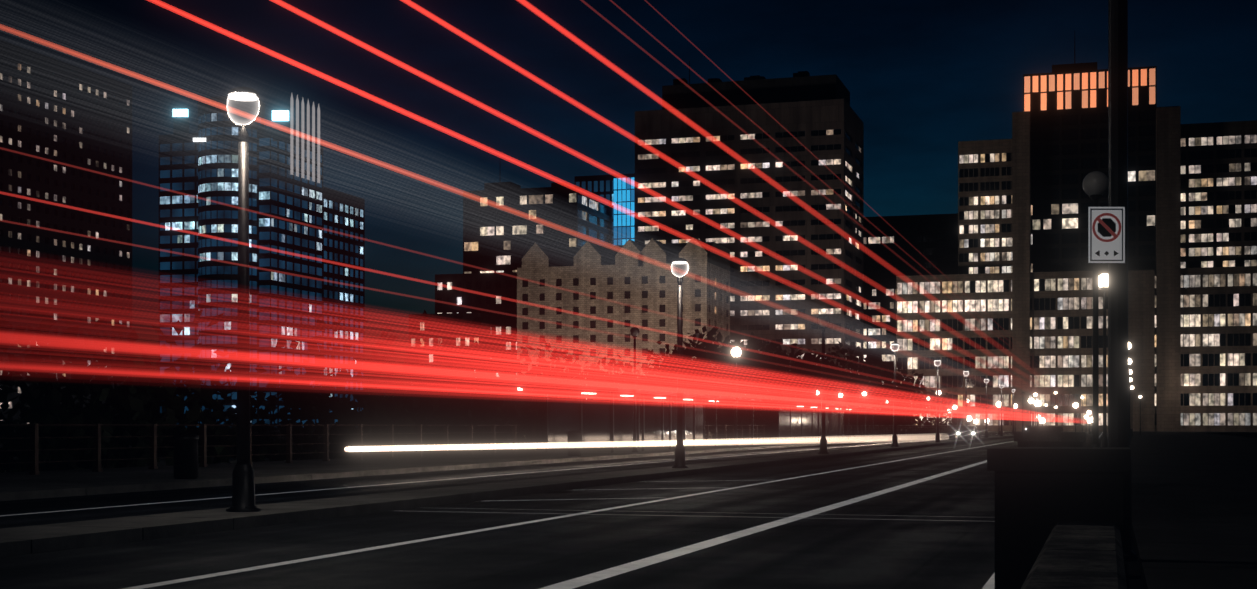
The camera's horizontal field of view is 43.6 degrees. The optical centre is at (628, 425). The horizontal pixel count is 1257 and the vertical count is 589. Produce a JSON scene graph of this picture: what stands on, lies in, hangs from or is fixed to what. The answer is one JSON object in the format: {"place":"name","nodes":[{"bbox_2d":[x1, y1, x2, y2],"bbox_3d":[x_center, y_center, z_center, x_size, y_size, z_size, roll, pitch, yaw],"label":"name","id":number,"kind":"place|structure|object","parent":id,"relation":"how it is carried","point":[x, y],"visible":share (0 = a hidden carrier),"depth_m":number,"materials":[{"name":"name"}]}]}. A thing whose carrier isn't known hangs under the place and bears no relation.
{"place":"outdoors","nodes":[
{"label":"outdoors","id":0,"kind":"place"},
{"bbox_2d":[0,48,131,459],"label":"dark tower","id":1,"kind":"structure","parent":0,"point":[114,200],"depth_m":386.87,"materials":[{"name":"black"}]},
{"bbox_2d":[5,435,397,471],"bbox_3d":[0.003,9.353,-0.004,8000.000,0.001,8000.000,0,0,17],"label":"ground","id":2,"kind":"structure","parent":0,"point":[161,462],"depth_m":431.45,"materials":[{"name":"black"}]},
{"bbox_2d":[159,94,322,456],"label":"building","id":3,"kind":"structure","parent":2,"relation":"on","point":[301,242],"depth_m":475.20,"materials":[{"name":"blue glass"}]},
{"bbox_2d":[409,313,490,448],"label":"block","id":4,"kind":"structure","parent":2,"relation":"on","point":[465,322],"depth_m":428.44,"materials":[{"name":"black"}]},
{"bbox_2d":[435,272,516,380],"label":"block","id":5,"kind":"structure","parent":2,"relation":"on","point":[456,292],"depth_m":431.77,"materials":[{"name":"black"}]},
{"bbox_2d":[0,295,960,472],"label":"trees","id":6,"kind":"object","parent":2,"relation":"on","point":[417,406],"depth_m":87.29,"materials":[{"name":"green plant"}]},
{"bbox_2d":[463,182,609,273],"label":"office building","id":7,"kind":"structure","parent":2,"relation":"on","point":[481,217],"depth_m":439.28,"materials":[{"name":"black"}]},
{"bbox_2d":[575,173,634,244],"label":"office building","id":8,"kind":"structure","parent":2,"relation":"on","point":[617,191],"depth_m":460.76,"materials":[{"name":"blue glass"}]},
{"bbox_2d":[517,237,729,443],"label":"stone hotel","id":9,"kind":"structure","parent":2,"relation":"on","point":[567,290],"depth_m":346.76,"materials":[{"name":"beige stone"}]},
{"bbox_2d":[517,171,1141,451],"bbox_3d":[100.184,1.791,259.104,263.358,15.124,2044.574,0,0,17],"label":"street lamps","id":10,"kind":"object","parent":2,"relation":"on","point":[1095,185],"depth_m":44.60,"materials":[{"name":"metal"}]},
{"bbox_2d":[864,213,959,384],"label":"building","id":11,"kind":"structure","parent":2,"relation":"on","point":[905,245],"depth_m":467.59,"materials":[{"name":"black"}]},
{"bbox_2d":[896,106,1256,431],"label":"office building","id":12,"kind":"structure","parent":2,"relation":"on","point":[1192,340],"depth_m":348.04,"materials":[{"name":"grey concrete"}]},
{"bbox_2d":[958,139,1011,273],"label":"office building","id":13,"kind":"structure","parent":12,"relation":"on","point":[985,199],"depth_m":359.96,"materials":[{"name":"black concrete"}]},
{"bbox_2d":[1181,120,1256,267],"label":"office building","id":14,"kind":"structure","parent":12,"relation":"on","point":[1218,194],"depth_m":345.32,"materials":[{"name":"black concrete"}]},
{"bbox_2d":[322,186,364,445],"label":"high-rise building","id":15,"kind":"structure","parent":0,"point":[343,256],"depth_m":516.07,"materials":[{"name":"glass"}]},
{"bbox_2d":[0,0,1100,424],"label":"light trails","id":16,"kind":"object","parent":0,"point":[638,387],"depth_m":5.25,"materials":[{"name":"red"}]},
{"bbox_2d":[0,431,1256,588],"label":"bridge road","id":17,"kind":"structure","parent":0,"point":[864,547],"depth_m":19.67,"materials":[{"name":"black asphalt"}]},
{"bbox_2d":[451,484,569,492],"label":"manhole covers","id":18,"kind":"object","parent":17,"relation":"on","point":[546,492],"depth_m":31.97,"materials":[{"name":"metal"}]},
{"bbox_2d":[6,432,1102,588],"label":"road markings","id":19,"kind":"object","parent":17,"relation":"on","point":[611,572],"depth_m":19.80,"materials":[{"name":"white paint"}]},
{"bbox_2d":[0,431,1256,588],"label":"kerbs and pavements","id":20,"kind":"structure","parent":17,"relation":"on","point":[1194,500],"depth_m":32.01,"materials":[{"name":"concrete"}]},
{"bbox_2d":[173,431,581,478],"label":"litter bins","id":21,"kind":"object","parent":20,"relation":"on","point":[185,456],"depth_m":35.26,"materials":[{"name":"metal"}]},
{"bbox_2d":[0,424,980,474],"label":"bridge railing","id":22,"kind":"object","parent":20,"relation":"on","point":[34,450],"depth_m":52.70,"materials":[{"name":"brown metal"}]},
{"bbox_2d":[225,87,1043,511],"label":"street lamps","id":23,"kind":"object","parent":20,"relation":"on","point":[243,485],"depth_m":21.99,"materials":[{"name":"metal"}]},
{"bbox_2d":[535,388,880,452],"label":"bus shelter side","id":24,"kind":"object","parent":20,"relation":"on","point":[597,422],"depth_m":83.51,"materials":[{"name":"metal"}]},
{"bbox_2d":[1088,0,1137,561],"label":"signal pole with sign","id":25,"kind":"object","parent":20,"relation":"on","point":[1108,234],"depth_m":13.96,"materials":[{"name":"metal"}]},
{"bbox_2d":[955,425,1033,440],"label":"junction cars","id":26,"kind":"object","parent":17,"relation":"on","point":[968,431],"depth_m":133.37,"materials":[{"name":"grey paint"}]},
{"bbox_2d":[987,427,1130,588],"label":"stone pillar","id":27,"kind":"structure","parent":17,"relation":"on","point":[1058,508],"depth_m":7.03,"materials":[{"name":"stone"}]},
{"bbox_2d":[0,0,1256,588],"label":"lens vignette filter","id":28,"kind":"object","parent":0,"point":[22,22],"visible":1,"depth_m":0.30,"materials":[{"name":"black"}]},
{"bbox_2d":[24,0,1256,426],"label":"sky","id":29,"kind":"structure","parent":0,"point":[922,78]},
{"bbox_2d":[635,61,863,385],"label":"brown office tower","id":30,"kind":"structure","parent":0,"point":[761,178],"depth_m":382.34,"materials":[{"name":"black"}]},
{"bbox_2d":[1023,40,1156,271],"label":"tower","id":31,"kind":"structure","parent":0,"point":[1066,105],"depth_m":352.00,"materials":[{"name":"black concrete"}]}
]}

